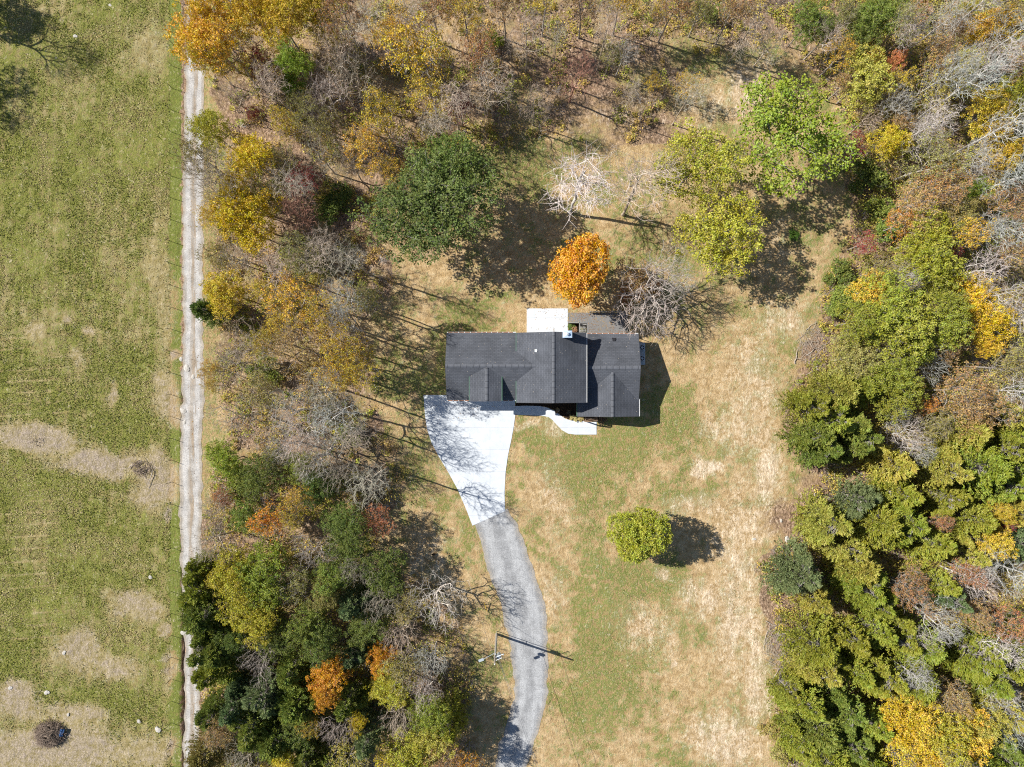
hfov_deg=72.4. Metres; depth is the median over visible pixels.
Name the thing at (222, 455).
broadleaf tree
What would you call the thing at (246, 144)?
broadleaf tree
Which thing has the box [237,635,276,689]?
bare tree
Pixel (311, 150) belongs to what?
bare tree
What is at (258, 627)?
broadleaf tree
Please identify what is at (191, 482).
lane
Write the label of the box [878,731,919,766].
thin leafed tree
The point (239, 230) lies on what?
broadleaf tree
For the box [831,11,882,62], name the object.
broadleaf tree
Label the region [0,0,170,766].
pasture grass
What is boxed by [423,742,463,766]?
thin leafed tree
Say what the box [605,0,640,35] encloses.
thin leafed tree
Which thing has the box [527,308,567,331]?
patio
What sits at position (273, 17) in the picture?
broadleaf tree
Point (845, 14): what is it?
thin leafed tree
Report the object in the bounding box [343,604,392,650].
broadleaf tree
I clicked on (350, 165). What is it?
bare tree
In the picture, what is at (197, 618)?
cedar tree
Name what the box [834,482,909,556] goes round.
cedar tree
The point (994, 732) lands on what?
broadleaf tree
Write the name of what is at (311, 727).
thin leafed tree
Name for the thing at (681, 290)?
bare tree
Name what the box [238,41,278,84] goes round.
thin leafed tree
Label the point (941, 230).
broadleaf tree
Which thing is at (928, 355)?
broadleaf tree
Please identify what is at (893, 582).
bare tree
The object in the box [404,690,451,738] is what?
broadleaf tree
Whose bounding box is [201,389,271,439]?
bare tree
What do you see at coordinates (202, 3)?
broadleaf tree
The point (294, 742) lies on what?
broadleaf tree
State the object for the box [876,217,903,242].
leafy bush
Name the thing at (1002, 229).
bare tree
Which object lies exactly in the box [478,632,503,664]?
utility pole
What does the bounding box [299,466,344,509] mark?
broadleaf tree
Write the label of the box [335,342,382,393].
thin leafed tree
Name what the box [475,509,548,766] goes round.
gravel drive
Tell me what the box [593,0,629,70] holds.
bare tree
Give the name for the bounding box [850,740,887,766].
cedar tree
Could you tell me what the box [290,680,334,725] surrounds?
cedar tree
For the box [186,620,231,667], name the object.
cedar tree
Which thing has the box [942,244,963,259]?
thin leafed tree
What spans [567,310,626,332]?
deck
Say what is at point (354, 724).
broadleaf tree
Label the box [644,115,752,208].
broadleaf tree
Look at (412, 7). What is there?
bare tree
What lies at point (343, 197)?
leafy bush
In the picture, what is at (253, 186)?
thin leafed tree
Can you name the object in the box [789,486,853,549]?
tree
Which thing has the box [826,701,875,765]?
cedar tree
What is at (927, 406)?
thin leafed tree
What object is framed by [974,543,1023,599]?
bare tree
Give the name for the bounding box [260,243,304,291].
bare tree
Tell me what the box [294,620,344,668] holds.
broadleaf tree
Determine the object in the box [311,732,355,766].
cedar tree
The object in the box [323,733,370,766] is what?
thin leafed tree
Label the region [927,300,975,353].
broadleaf tree
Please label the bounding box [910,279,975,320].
broadleaf tree
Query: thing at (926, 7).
leafy bush
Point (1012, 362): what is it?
thin leafed tree
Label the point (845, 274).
leafy bush
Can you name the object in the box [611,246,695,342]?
bare tree
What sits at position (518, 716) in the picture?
overhead cable
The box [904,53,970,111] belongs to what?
thin leafed tree
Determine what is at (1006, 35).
bare tree
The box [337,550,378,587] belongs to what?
bare tree
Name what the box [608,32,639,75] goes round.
bare tree
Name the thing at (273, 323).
thin leafed tree
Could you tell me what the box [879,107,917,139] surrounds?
thin leafed tree
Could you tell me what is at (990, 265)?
bare tree
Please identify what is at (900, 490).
cedar tree
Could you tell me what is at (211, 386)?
thin leafed tree
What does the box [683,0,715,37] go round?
thin leafed tree
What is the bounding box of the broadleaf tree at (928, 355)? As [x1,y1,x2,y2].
[890,330,938,370]
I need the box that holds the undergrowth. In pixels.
[196,0,1023,766]
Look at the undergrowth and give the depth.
104.59 m
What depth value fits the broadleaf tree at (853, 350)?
97.52 m
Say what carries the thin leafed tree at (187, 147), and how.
on the ground at (486, 286)
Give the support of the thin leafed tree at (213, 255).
on the ground at (486, 286)
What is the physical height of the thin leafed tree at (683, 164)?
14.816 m
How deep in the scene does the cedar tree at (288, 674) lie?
98.29 m
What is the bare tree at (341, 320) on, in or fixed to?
on the ground at (486, 286)
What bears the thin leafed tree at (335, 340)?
on the ground at (486, 286)
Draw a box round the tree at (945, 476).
[907,444,974,488]
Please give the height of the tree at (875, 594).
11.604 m
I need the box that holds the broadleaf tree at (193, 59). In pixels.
[179,37,233,86]
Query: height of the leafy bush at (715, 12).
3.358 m
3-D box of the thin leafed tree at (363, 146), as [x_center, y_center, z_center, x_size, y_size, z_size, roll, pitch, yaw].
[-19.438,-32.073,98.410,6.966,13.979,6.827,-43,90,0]
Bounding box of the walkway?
[515,406,596,434]
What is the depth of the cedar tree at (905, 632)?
97.67 m
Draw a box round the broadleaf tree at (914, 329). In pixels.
[862,290,942,362]
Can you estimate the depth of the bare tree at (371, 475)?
89.66 m
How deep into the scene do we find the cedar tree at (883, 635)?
98.31 m
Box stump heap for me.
[130,457,154,477]
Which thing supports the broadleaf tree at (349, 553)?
on the ground at (486, 286)
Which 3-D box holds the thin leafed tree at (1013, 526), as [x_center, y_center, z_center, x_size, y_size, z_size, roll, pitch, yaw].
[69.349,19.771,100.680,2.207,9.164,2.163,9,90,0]
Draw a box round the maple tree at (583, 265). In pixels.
[546,231,612,309]
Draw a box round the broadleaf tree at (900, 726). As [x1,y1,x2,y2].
[869,696,928,750]
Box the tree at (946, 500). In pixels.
[913,481,973,517]
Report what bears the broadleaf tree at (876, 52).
on the ground at (486, 286)
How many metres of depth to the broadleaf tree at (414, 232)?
92.86 m
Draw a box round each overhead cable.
[498,660,536,766]
[499,660,538,766]
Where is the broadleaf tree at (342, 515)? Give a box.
[316,497,366,546]
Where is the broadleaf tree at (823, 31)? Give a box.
[803,12,843,49]
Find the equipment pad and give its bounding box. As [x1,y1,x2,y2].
[639,342,644,364]
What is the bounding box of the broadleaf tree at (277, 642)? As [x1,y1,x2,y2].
[255,610,300,662]
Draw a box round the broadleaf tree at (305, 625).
[280,596,330,644]
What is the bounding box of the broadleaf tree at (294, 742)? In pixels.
[276,713,320,758]
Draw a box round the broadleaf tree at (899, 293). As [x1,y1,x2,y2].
[855,266,925,333]
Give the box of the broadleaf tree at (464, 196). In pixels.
[398,140,506,251]
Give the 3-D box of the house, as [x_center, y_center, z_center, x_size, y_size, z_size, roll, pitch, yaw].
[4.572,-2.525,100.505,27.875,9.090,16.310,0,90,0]
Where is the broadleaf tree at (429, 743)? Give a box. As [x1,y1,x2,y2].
[409,718,461,766]
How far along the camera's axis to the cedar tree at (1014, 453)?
97.12 m
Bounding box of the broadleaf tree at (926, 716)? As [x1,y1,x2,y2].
[884,692,944,754]
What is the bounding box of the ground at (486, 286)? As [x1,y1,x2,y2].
[0,0,1023,766]
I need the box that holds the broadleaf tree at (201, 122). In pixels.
[183,108,236,158]
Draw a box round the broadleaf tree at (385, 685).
[363,659,414,710]
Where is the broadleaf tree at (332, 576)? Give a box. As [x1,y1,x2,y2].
[308,551,353,601]
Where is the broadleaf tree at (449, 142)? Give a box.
[413,129,484,193]
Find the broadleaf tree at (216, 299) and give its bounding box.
[198,268,257,321]
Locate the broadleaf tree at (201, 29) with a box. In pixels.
[162,0,239,73]
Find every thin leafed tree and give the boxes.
[167,132,224,176]
[192,190,233,229]
[194,238,235,268]
[195,15,258,88]
[196,359,225,381]
[199,376,222,394]
[200,718,237,750]
[212,485,234,508]
[234,168,279,213]
[235,370,283,413]
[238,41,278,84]
[244,104,269,128]
[245,498,291,540]
[248,326,286,354]
[250,278,277,303]
[253,141,297,187]
[257,292,303,344]
[257,446,299,482]
[259,311,329,383]
[260,262,327,331]
[266,559,314,606]
[267,104,302,143]
[274,230,321,284]
[275,498,307,535]
[279,479,317,512]
[280,621,301,644]
[284,85,333,134]
[285,160,322,194]
[294,709,320,739]
[298,289,350,347]
[304,109,351,148]
[308,351,363,400]
[314,0,369,52]
[319,321,375,373]
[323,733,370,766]
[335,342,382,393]
[342,121,396,178]
[352,282,385,317]
[355,85,409,149]
[362,503,394,540]
[363,0,415,78]
[369,153,413,189]
[373,741,405,766]
[379,11,457,93]
[380,645,427,697]
[390,587,427,625]
[404,63,454,119]
[409,0,455,43]
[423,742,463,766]
[440,0,485,48]
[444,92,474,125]
[447,741,486,766]
[456,20,501,85]
[489,0,522,40]
[523,0,562,36]
[560,0,608,38]
[599,34,621,73]
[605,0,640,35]
[609,254,655,302]
[642,69,661,95]
[648,0,671,39]
[652,0,696,43]
[652,144,693,181]
[672,69,702,99]
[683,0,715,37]
[715,0,759,43]
[819,30,859,76]
[821,0,862,41]
[825,65,861,101]
[838,129,867,158]
[847,229,877,255]
[856,251,906,283]
[875,202,926,243]
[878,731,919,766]
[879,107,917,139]
[880,0,937,46]
[881,65,918,97]
[882,176,941,235]
[887,563,935,616]
[893,126,973,190]
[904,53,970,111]
[906,162,961,194]
[906,407,953,440]
[907,168,978,220]
[909,32,963,82]
[915,397,940,415]
[915,514,956,531]
[920,8,976,55]
[923,361,990,424]
[924,43,991,93]
[926,746,982,766]
[929,331,971,366]
[931,0,978,40]
[933,675,977,719]
[941,214,998,249]
[941,556,990,590]
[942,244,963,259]
[944,377,1020,426]
[959,597,994,635]
[960,114,1018,150]
[960,345,1023,384]
[964,0,1023,59]
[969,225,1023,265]
[972,329,1023,368]
[976,181,1023,223]
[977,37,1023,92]
[977,601,1023,645]
[997,519,1017,532]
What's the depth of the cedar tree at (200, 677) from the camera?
97.56 m
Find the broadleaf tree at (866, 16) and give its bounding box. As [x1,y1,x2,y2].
[846,0,898,49]
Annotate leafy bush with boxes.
[216,660,244,686]
[221,461,253,502]
[245,364,258,377]
[256,355,284,386]
[280,68,306,95]
[313,195,340,225]
[318,181,354,213]
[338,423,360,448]
[485,25,504,51]
[702,2,723,24]
[757,718,782,744]
[768,743,789,766]
[822,257,857,288]
[823,291,845,317]
[829,284,862,312]
[847,154,890,196]
[863,195,895,221]
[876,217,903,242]
[911,0,933,24]
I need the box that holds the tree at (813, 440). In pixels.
[774,414,839,457]
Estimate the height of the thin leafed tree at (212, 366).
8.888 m
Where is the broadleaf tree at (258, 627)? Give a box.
[235,605,280,650]
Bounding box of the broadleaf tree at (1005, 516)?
[982,498,1018,526]
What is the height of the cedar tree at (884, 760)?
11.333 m
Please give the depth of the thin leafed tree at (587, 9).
94.51 m
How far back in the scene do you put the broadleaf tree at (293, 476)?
96.30 m
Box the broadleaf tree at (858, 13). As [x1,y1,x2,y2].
[843,0,875,33]
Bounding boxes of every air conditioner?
[639,345,644,350]
[640,355,644,360]
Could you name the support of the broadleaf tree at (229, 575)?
on the ground at (486, 286)
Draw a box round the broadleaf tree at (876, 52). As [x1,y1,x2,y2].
[849,41,885,68]
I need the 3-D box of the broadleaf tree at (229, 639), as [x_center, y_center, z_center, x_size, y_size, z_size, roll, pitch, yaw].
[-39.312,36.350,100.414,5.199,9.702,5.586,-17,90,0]
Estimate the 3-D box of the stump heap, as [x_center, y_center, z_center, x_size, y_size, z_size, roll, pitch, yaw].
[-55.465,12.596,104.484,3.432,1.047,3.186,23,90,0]
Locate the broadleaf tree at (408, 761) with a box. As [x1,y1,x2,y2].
[384,723,430,766]
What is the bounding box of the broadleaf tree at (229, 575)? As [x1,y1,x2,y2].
[201,544,262,607]
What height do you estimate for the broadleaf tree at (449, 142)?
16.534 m
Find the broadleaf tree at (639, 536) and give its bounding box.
[606,505,672,563]
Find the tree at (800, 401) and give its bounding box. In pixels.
[773,386,832,423]
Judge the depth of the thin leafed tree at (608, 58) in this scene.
98.12 m
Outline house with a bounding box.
[445,311,640,421]
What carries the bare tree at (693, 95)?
on the ground at (486, 286)
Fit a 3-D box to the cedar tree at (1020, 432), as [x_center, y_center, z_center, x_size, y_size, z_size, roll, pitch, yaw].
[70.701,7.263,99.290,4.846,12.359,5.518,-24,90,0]
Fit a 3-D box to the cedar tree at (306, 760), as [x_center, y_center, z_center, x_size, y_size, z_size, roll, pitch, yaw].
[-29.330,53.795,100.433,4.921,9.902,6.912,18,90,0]
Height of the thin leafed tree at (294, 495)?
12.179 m
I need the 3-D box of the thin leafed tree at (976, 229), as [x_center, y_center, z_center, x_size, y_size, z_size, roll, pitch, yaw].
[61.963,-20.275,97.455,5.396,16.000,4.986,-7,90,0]
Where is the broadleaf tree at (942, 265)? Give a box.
[893,234,972,291]
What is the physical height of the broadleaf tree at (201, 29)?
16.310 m
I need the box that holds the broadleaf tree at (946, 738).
[903,711,976,766]
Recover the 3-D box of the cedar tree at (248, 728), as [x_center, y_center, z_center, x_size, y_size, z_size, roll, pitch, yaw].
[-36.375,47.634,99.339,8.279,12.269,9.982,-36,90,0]
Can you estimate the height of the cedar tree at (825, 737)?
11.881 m
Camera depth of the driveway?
104.95 m
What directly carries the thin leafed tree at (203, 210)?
on the ground at (486, 286)
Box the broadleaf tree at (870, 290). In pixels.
[843,268,891,305]
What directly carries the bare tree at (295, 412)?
on the ground at (486, 286)
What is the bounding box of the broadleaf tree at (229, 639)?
[211,620,252,660]
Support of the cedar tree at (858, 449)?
on the ground at (486, 286)
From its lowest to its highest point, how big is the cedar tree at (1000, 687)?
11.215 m
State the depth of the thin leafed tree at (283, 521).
96.47 m
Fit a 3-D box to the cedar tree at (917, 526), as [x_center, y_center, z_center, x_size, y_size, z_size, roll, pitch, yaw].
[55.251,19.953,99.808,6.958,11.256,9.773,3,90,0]
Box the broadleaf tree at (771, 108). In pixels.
[733,70,865,198]
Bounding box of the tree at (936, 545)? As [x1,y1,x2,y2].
[899,524,958,561]
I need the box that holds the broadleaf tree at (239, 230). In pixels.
[208,184,284,255]
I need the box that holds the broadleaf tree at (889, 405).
[868,375,929,423]
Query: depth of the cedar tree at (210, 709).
99.16 m
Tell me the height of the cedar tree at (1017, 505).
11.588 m
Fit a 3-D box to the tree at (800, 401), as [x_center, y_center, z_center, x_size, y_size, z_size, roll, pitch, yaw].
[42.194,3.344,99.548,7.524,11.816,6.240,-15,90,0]
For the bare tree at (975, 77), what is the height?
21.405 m
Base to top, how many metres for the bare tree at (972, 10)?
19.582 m
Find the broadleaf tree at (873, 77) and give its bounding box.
[836,42,897,116]
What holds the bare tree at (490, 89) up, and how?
on the ground at (486, 286)
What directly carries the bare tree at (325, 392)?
on the ground at (486, 286)
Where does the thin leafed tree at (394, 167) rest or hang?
on the ground at (486, 286)
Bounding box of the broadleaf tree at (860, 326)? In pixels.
[830,290,895,347]
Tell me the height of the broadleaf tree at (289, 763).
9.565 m
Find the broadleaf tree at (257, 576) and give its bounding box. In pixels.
[233,538,291,611]
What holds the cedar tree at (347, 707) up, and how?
on the ground at (486, 286)
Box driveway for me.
[423,395,514,525]
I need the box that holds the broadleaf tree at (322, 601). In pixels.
[306,572,339,612]
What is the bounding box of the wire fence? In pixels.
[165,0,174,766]
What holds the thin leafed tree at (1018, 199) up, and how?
on the ground at (486, 286)
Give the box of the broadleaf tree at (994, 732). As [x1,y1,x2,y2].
[953,699,1017,748]
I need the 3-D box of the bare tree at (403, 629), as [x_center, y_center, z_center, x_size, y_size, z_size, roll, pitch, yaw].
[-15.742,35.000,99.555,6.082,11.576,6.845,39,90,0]
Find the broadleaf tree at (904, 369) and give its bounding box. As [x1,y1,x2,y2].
[865,354,924,399]
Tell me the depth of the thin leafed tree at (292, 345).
92.86 m
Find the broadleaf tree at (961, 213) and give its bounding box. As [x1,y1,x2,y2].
[921,196,980,237]
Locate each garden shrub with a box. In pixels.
[567,323,575,329]
[572,326,577,331]
[598,417,607,424]
[789,227,799,241]
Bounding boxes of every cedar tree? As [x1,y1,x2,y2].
[176,553,233,611]
[177,579,240,639]
[182,725,243,766]
[184,550,220,586]
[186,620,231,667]
[189,295,236,328]
[190,659,241,690]
[193,684,227,731]
[198,610,255,674]
[217,669,259,726]
[226,682,279,753]
[240,659,286,719]
[251,710,309,764]
[271,660,335,724]
[275,640,314,690]
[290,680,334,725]
[292,731,326,766]
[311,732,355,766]
[333,678,378,721]
[335,580,381,620]
[340,635,380,672]
[353,698,391,759]
[426,688,472,743]
[757,535,822,596]
[764,659,803,704]
[764,668,826,722]
[767,681,845,760]
[768,602,844,671]
[768,705,817,759]
[779,635,843,688]
[785,712,851,766]
[790,425,843,470]
[790,582,833,614]
[804,397,857,436]
[811,611,871,659]
[815,408,872,442]
[815,682,868,734]
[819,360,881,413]
[819,535,883,588]
[823,474,882,520]
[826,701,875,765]
[828,436,869,465]
[833,584,898,618]
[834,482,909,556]
[838,430,884,453]
[838,649,876,689]
[842,607,898,648]
[845,686,894,743]
[847,648,909,700]
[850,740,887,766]
[858,603,923,656]
[866,465,925,507]
[868,647,941,707]
[870,490,930,551]
[880,747,899,766]
[882,607,947,668]
[909,557,962,599]
[912,398,993,458]
[913,577,973,613]
[917,435,1015,496]
[938,616,1012,685]
[941,528,991,568]
[945,649,1015,699]
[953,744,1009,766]
[961,684,1023,733]
[964,472,1023,505]
[972,426,1023,464]
[977,729,1023,766]
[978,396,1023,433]
[980,526,1023,563]
[981,489,1023,528]
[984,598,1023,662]
[989,420,1023,448]
[996,639,1023,685]
[1007,450,1023,483]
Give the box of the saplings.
[195,0,1023,766]
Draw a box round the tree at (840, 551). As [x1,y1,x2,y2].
[813,532,871,573]
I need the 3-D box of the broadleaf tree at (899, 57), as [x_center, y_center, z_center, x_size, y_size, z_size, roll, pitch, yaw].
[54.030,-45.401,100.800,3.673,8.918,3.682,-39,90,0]
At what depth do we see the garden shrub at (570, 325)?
104.45 m
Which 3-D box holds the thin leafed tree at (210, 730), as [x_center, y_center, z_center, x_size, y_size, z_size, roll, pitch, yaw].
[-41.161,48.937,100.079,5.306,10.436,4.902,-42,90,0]
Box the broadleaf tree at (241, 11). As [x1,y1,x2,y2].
[214,0,272,40]
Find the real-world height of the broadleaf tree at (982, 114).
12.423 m
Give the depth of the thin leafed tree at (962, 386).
94.24 m
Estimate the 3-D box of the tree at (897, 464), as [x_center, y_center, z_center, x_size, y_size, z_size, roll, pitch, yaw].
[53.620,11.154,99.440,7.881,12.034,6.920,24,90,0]
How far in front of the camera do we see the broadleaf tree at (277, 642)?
97.50 m
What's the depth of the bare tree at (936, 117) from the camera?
92.66 m
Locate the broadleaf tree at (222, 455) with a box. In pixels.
[201,438,245,482]
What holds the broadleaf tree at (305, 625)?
on the ground at (486, 286)
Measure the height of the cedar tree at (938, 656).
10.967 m
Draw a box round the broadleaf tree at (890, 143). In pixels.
[865,120,914,161]
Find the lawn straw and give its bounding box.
[206,46,819,766]
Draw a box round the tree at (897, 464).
[856,440,918,485]
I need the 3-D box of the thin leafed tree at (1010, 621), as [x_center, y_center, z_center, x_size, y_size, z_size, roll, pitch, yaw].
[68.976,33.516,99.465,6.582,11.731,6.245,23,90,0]
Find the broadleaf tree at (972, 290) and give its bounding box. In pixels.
[947,272,1000,318]
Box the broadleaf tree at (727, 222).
[671,185,770,281]
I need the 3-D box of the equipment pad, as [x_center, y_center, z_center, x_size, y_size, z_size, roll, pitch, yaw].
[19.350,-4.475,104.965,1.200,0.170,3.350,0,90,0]
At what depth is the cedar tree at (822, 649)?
98.56 m
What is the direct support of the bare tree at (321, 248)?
on the ground at (486, 286)
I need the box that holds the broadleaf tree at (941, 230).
[893,199,969,268]
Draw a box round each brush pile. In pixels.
[30,716,66,749]
[763,618,791,670]
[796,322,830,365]
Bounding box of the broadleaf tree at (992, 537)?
[965,524,1018,561]
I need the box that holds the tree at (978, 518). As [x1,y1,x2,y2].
[925,491,999,540]
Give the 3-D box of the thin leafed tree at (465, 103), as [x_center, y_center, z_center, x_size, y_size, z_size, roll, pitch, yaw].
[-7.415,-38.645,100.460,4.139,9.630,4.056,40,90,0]
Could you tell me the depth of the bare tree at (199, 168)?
93.19 m
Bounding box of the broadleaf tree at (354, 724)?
[346,710,369,738]
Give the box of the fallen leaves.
[188,129,601,728]
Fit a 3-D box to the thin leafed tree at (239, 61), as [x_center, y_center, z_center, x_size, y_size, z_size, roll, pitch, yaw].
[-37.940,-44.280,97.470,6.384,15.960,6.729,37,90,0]
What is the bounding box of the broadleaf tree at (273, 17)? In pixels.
[249,0,306,53]
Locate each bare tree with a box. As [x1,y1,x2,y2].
[178,137,235,201]
[190,148,255,222]
[190,521,237,563]
[196,489,232,520]
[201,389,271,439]
[210,339,253,385]
[213,77,257,114]
[215,231,263,278]
[224,316,277,370]
[225,737,264,766]
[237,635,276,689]
[249,56,295,116]
[254,425,302,471]
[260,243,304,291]
[265,161,318,207]
[266,383,306,436]
[266,407,335,465]
[276,188,319,236]
[289,533,339,573]
[291,443,331,481]
[294,366,349,417]
[294,419,345,483]
[298,123,342,179]
[298,224,343,277]
[304,72,350,124]
[304,390,365,446]
[308,18,357,81]
[316,715,357,752]
[318,42,383,110]
[318,273,371,316]
[318,446,356,492]
[324,236,369,280]
[324,305,364,345]
[331,146,365,184]
[332,414,373,454]
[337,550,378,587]
[341,0,389,62]
[342,457,393,509]
[361,578,400,624]
[378,615,417,654]
[378,691,420,740]
[393,0,427,49]
[404,562,471,634]
[404,668,443,715]
[410,640,453,677]
[416,103,453,147]
[434,77,472,129]
[465,54,514,117]
[498,7,549,73]
[517,81,551,125]
[543,141,620,223]
[547,17,567,65]
[549,46,600,102]
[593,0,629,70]
[598,145,685,224]
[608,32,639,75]
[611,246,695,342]
[616,267,660,310]
[619,72,641,119]
[642,237,703,305]
[671,69,711,124]
[728,2,775,62]
[744,21,791,71]
[803,15,849,59]
[848,103,884,134]
[865,337,900,362]
[870,82,919,123]
[873,400,912,433]
[879,417,937,456]
[879,649,940,696]
[880,0,936,57]
[880,260,924,294]
[888,572,932,610]
[899,36,990,107]
[899,627,951,662]
[900,110,956,157]
[901,92,965,142]
[901,435,939,467]
[905,0,975,51]
[907,595,968,644]
[913,343,950,386]
[915,47,1022,119]
[920,0,1010,52]
[928,130,1003,184]
[930,35,1023,104]
[932,245,1015,287]
[939,560,1004,601]
[946,97,1023,158]
[951,8,1023,78]
[951,144,1023,202]
[954,207,1023,255]
[956,626,1023,672]
[964,373,1023,411]
[967,301,1023,339]
[973,274,1023,315]
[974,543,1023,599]
[976,696,1023,752]
[978,671,1022,711]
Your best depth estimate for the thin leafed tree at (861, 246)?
99.91 m
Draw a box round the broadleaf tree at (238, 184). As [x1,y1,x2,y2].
[209,170,251,214]
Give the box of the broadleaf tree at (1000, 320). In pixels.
[952,297,1019,345]
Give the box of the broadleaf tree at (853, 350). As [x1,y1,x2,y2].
[827,330,882,380]
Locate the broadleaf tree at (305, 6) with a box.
[271,0,343,46]
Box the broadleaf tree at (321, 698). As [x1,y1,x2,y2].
[309,684,341,714]
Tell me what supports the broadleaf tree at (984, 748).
on the ground at (486, 286)
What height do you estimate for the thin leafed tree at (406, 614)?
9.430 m
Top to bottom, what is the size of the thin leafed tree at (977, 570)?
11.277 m
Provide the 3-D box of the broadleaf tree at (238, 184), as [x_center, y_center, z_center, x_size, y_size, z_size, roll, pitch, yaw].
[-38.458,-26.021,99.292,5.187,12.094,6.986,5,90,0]
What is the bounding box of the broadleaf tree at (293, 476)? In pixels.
[280,450,317,485]
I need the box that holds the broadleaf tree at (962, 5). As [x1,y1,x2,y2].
[950,0,988,36]
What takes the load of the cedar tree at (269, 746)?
on the ground at (486, 286)
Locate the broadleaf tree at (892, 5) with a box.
[859,0,915,40]
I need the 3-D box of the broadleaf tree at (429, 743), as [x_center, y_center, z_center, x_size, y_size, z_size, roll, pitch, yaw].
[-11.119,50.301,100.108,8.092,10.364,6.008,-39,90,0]
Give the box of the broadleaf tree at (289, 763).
[269,737,295,766]
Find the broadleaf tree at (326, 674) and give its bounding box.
[305,654,354,694]
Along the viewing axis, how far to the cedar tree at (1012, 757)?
98.59 m
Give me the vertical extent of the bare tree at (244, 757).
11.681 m
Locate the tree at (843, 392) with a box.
[796,356,866,417]
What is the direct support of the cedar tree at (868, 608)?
on the ground at (486, 286)
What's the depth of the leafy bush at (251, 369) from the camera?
102.68 m
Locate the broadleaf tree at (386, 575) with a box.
[360,546,408,599]
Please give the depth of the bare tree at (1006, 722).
96.20 m
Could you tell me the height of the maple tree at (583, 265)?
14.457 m
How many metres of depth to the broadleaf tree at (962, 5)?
96.21 m
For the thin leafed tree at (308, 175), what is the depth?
97.38 m
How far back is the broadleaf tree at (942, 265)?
94.17 m
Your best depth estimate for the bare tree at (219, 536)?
96.81 m
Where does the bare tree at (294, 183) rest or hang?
on the ground at (486, 286)
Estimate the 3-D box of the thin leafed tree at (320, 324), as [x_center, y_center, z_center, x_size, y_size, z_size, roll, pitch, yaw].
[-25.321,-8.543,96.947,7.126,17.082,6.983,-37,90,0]
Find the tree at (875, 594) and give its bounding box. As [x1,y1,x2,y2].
[821,557,888,607]
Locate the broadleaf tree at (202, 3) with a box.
[182,0,230,39]
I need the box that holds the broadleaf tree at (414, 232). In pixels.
[345,169,462,268]
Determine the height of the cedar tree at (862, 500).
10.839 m
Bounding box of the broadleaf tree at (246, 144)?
[219,131,277,185]
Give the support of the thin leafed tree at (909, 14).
on the ground at (486, 286)
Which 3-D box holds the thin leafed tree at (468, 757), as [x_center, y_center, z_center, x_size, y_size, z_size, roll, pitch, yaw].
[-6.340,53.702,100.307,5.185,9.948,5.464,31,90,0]
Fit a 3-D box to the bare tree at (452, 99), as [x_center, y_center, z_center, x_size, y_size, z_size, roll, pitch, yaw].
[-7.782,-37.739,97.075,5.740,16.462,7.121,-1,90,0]
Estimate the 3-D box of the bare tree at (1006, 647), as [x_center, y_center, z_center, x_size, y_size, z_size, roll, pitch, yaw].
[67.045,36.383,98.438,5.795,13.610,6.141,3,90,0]
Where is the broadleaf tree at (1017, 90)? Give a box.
[973,67,1023,117]
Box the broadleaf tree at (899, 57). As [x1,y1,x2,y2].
[873,47,908,78]
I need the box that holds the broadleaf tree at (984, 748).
[936,704,999,766]
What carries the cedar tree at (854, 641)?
on the ground at (486, 286)
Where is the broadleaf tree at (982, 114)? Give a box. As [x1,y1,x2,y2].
[951,83,1017,142]
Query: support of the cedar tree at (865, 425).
on the ground at (486, 286)
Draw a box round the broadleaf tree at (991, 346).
[954,336,1007,358]
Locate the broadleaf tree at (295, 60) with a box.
[272,35,314,84]
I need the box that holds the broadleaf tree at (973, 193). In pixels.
[943,174,995,203]
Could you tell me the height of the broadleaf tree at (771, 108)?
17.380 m
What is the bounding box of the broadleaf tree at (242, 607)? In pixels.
[215,566,279,635]
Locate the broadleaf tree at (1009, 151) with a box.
[968,137,1023,175]
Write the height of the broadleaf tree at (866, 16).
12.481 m
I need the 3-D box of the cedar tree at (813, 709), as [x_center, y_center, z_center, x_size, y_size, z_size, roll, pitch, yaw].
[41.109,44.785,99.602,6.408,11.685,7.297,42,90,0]
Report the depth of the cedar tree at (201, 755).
99.54 m
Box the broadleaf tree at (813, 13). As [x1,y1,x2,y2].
[788,0,832,50]
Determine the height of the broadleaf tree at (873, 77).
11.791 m
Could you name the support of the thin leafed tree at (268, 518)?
on the ground at (486, 286)
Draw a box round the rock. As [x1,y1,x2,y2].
[184,364,189,371]
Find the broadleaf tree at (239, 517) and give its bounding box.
[227,498,270,535]
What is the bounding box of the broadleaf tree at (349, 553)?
[322,523,372,573]
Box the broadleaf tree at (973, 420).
[942,394,997,440]
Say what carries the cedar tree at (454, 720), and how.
on the ground at (486, 286)
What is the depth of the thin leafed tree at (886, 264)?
97.23 m
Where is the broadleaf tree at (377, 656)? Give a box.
[364,641,399,680]
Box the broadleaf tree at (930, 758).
[897,731,955,766]
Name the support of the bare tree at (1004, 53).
on the ground at (486, 286)
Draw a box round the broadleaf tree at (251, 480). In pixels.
[233,453,287,502]
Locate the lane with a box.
[178,0,204,766]
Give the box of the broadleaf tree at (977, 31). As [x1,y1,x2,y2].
[956,2,1022,56]
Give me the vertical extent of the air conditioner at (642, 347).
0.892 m
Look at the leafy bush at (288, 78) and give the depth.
102.86 m
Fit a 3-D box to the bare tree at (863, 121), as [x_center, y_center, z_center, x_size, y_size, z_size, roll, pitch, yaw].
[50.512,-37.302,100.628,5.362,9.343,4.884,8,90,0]

